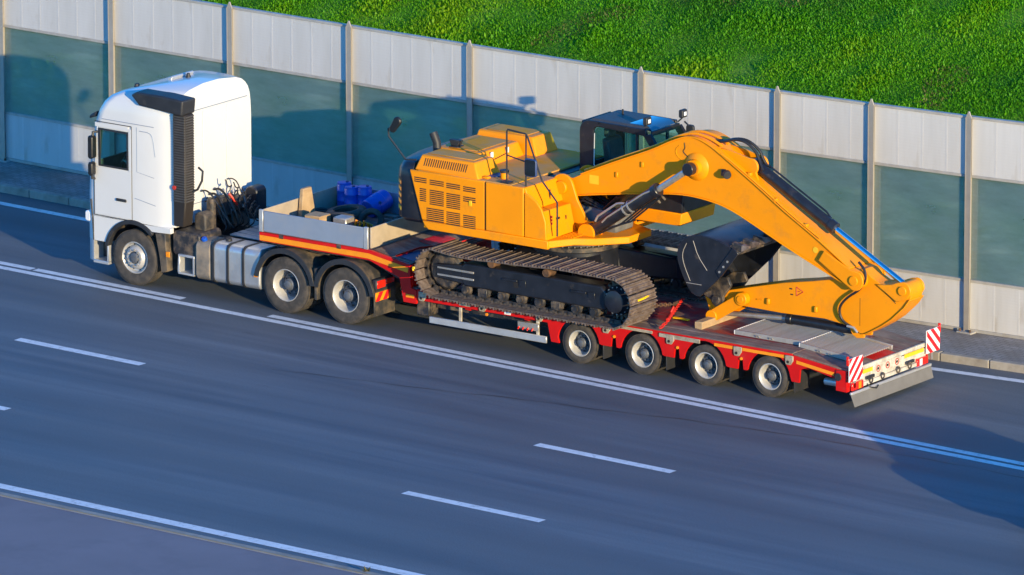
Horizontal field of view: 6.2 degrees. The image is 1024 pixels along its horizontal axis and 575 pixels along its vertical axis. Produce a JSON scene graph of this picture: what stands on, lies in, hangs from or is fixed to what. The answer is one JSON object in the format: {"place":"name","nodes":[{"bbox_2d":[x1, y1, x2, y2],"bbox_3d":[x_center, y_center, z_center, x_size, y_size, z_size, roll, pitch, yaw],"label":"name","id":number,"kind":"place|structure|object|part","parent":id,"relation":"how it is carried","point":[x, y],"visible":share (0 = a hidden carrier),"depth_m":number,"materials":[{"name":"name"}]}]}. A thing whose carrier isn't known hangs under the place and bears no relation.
{"place":"outdoors","nodes":[
{"label":"outdoors","id":0,"kind":"place"},
{"bbox_2d":[0,496,361,574],"bbox_3d":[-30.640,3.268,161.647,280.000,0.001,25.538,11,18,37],"label":"median","id":1,"kind":"object","parent":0,"point":[36,539],"depth_m":157.23,"materials":[{"name":"concrete"}]},
{"bbox_2d":[315,207,327,212],"bbox_3d":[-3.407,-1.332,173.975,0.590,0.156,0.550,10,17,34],"label":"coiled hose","id":2,"kind":"object","parent":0,"point":[321,209],"visible":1,"depth_m":174.18,"materials":[{"name":"rubber"}]},
{"bbox_2d":[0,192,1023,574],"bbox_3d":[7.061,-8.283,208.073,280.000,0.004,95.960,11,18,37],"label":"road","id":3,"kind":"structure","parent":0,"point":[404,440],"depth_m":164.05,"materials":[{"name":"grey asphalt"}]},
{"bbox_2d":[0,492,382,574],"bbox_3d":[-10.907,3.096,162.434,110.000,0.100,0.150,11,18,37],"label":"median kerb","id":4,"kind":"structure","parent":3,"relation":"on","point":[188,534],"depth_m":158.20,"materials":[{"name":"concrete"}]},
{"bbox_2d":[85,70,413,323],"bbox_3d":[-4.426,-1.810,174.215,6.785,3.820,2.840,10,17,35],"label":"semi truck","id":5,"kind":"object","parent":3,"relation":"on","point":[182,194],"visible":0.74,"depth_m":174.32,"materials":[{"name":"metal"}]},
{"bbox_3d":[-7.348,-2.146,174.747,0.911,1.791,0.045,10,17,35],"label":"door","id":6,"kind":"part","parent":5,"relation":"part of","materials":[{"name":"white paint"}]},
{"bbox_2d":[0,182,1023,372],"bbox_3d":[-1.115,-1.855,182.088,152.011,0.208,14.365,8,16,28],"label":"kerb","id":7,"kind":"structure","parent":3,"relation":"on","point":[983,362],"depth_m":169.64,"materials":[{"name":"concrete"}]},
{"bbox_2d":[259,186,940,406],"bbox_3d":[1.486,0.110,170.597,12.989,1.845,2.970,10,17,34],"label":"loader trailer","id":8,"kind":"object","parent":3,"relation":"on","point":[721,352],"visible":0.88,"depth_m":168.77,"materials":[{"name":"metal"}]},
{"bbox_2d":[298,186,314,216],"bbox_3d":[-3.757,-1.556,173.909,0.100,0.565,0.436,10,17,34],"label":"wooden wedge","id":9,"kind":"object","parent":8,"relation":"on","point":[306,203],"visible":1,"depth_m":173.82,"materials":[{"name":"brown wood"}]},
{"bbox_2d":[305,211,329,221],"bbox_3d":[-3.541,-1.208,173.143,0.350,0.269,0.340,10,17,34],"label":"wooden crate block","id":10,"kind":"object","parent":8,"relation":"on","point":[317,215],"depth_m":173.06,"materials":[{"name":"brown wood"}]},
{"bbox_2d":[333,214,353,225],"bbox_3d":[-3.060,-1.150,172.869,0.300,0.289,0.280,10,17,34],"label":"metal tool case","id":11,"kind":"object","parent":8,"relation":"on","point":[345,219],"visible":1,"depth_m":172.76,"materials":[{"name":"metal"}]},
{"bbox_2d":[337,180,351,205],"bbox_3d":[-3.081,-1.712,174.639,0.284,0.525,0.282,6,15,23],"label":"blue canister","id":12,"kind":"object","parent":8,"relation":"on","point":[342,184],"visible":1,"depth_m":174.53,"materials":[{"name":"plastic"}]},
{"bbox_2d":[326,204,366,222],"bbox_3d":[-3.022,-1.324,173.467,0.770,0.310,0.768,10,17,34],"label":"used tire","id":13,"kind":"object","parent":8,"relation":"on","point":[355,210],"visible":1,"depth_m":173.38,"materials":[{"name":"rubber"}]},
{"bbox_2d":[344,185,357,204],"bbox_3d":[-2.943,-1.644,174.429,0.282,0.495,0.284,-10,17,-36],"label":"blue canister","id":14,"kind":"object","parent":8,"relation":"on","point":[350,194],"visible":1,"depth_m":174.30,"materials":[{"name":"plastic"}]},
{"bbox_2d":[354,219,372,233],"bbox_3d":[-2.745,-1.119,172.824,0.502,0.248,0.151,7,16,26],"label":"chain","id":15,"kind":"object","parent":8,"relation":"on","point":[365,223],"visible":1,"depth_m":172.76,"materials":[{"name":"metal"}]},
{"bbox_2d":[357,185,371,204],"bbox_3d":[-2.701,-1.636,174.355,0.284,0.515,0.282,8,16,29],"label":"blue canister","id":16,"kind":"object","parent":8,"relation":"on","point":[364,192],"visible":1,"depth_m":174.23,"materials":[{"name":"plastic"}]},
{"bbox_2d":[358,208,383,226],"bbox_3d":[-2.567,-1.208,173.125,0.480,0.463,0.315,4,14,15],"label":"used tire","id":17,"kind":"object","parent":8,"relation":"on","point":[364,214],"visible":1,"depth_m":173.10,"materials":[{"name":"rubber"}]},
{"bbox_2d":[362,189,392,217],"bbox_3d":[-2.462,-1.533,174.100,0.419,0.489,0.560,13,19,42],"label":"blue drum","id":18,"kind":"object","parent":8,"relation":"on","point":[381,200],"visible":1,"depth_m":173.97,"materials":[{"name":"plastic"}]},
{"bbox_2d":[387,108,924,337],"bbox_3d":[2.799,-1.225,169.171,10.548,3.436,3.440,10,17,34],"label":"excavator","id":19,"kind":"object","parent":8,"relation":"on","point":[568,225],"visible":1,"depth_m":169.20,"materials":[{"name":"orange metal"}]},
{"bbox_2d":[410,169,485,229],"bbox_3d":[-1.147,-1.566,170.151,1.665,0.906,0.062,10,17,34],"label":"side door","id":20,"kind":"structure","parent":19,"relation":"in","point":[441,198],"depth_m":170.07,"materials":[{"name":"orange paint"}]},
{"bbox_2d":[486,182,524,236],"bbox_3d":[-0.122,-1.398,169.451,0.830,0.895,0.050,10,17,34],"label":"side door","id":21,"kind":"structure","parent":19,"relation":"in","point":[505,204],"depth_m":169.40,"materials":[{"name":"orange paint"}]},
{"bbox_2d":[653,300,679,307],"bbox_3d":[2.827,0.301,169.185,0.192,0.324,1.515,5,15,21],"label":"lashing chain","id":22,"kind":"object","parent":19,"relation":"attached to","point":[669,304],"visible":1,"depth_m":168.88,"materials":[{"name":"brown metal"}]},
{"bbox_2d":[659,298,689,328],"bbox_3d":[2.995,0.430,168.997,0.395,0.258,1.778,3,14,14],"label":"lashing chain","id":23,"kind":"object","parent":8,"relation":"on","point":[671,313],"visible":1,"depth_m":168.87,"materials":[{"name":"red paint"}]},
{"bbox_2d":[695,311,740,329],"bbox_3d":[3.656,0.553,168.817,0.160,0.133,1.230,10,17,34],"label":"timber beam","id":24,"kind":"structure","parent":8,"relation":"on","point":[704,323],"depth_m":168.49,"materials":[{"name":"brown wood"}]},
{"bbox_2d":[734,319,829,344],"bbox_3d":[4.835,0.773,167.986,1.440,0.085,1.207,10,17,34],"label":"loading ramp","id":25,"kind":"structure","parent":8,"relation":"on","point":[782,331],"depth_m":167.83,"materials":[{"name":"metal"}]},
{"bbox_2d":[799,331,892,359],"bbox_3d":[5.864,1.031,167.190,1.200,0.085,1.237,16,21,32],"label":"loading ramp","id":26,"kind":"structure","parent":8,"relation":"on","point":[840,345],"depth_m":167.12,"materials":[{"name":"metal"}]},
{"bbox_2d":[0,161,1023,362],"bbox_3d":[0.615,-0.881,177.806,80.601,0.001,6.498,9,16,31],"label":"pavement","id":27,"kind":"structure","parent":0,"point":[78,185],"depth_m":171.38,"materials":[{"name":"grey concrete"}]},
{"bbox_2d":[0,0,1023,339],"bbox_3d":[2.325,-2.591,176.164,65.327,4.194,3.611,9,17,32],"label":"noise barrier","id":28,"kind":"object","parent":27,"relation":"on","point":[438,80],"visible":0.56,"depth_m":176.09,"materials":[{"name":"metal"}]},
{"bbox_2d":[11,0,1023,282],"bbox_3d":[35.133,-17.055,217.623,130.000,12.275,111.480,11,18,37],"label":"grass slope","id":29,"kind":"structure","parent":0,"point":[915,220],"depth_m":181.55,"materials":[{"name":"plant"}]},
{"bbox_3d":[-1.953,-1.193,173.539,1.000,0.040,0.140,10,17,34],"label":"loose plank","id":30,"kind":"object","parent":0,"visible":0},
{"bbox_2d":[383,214,399,217],"bbox_3d":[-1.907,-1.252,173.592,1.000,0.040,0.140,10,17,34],"label":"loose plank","id":31,"kind":"object","parent":30,"relation":"on","point":[389,215],"visible":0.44,"depth_m":173.77,"materials":[{"name":"brown wood"}]}
]}

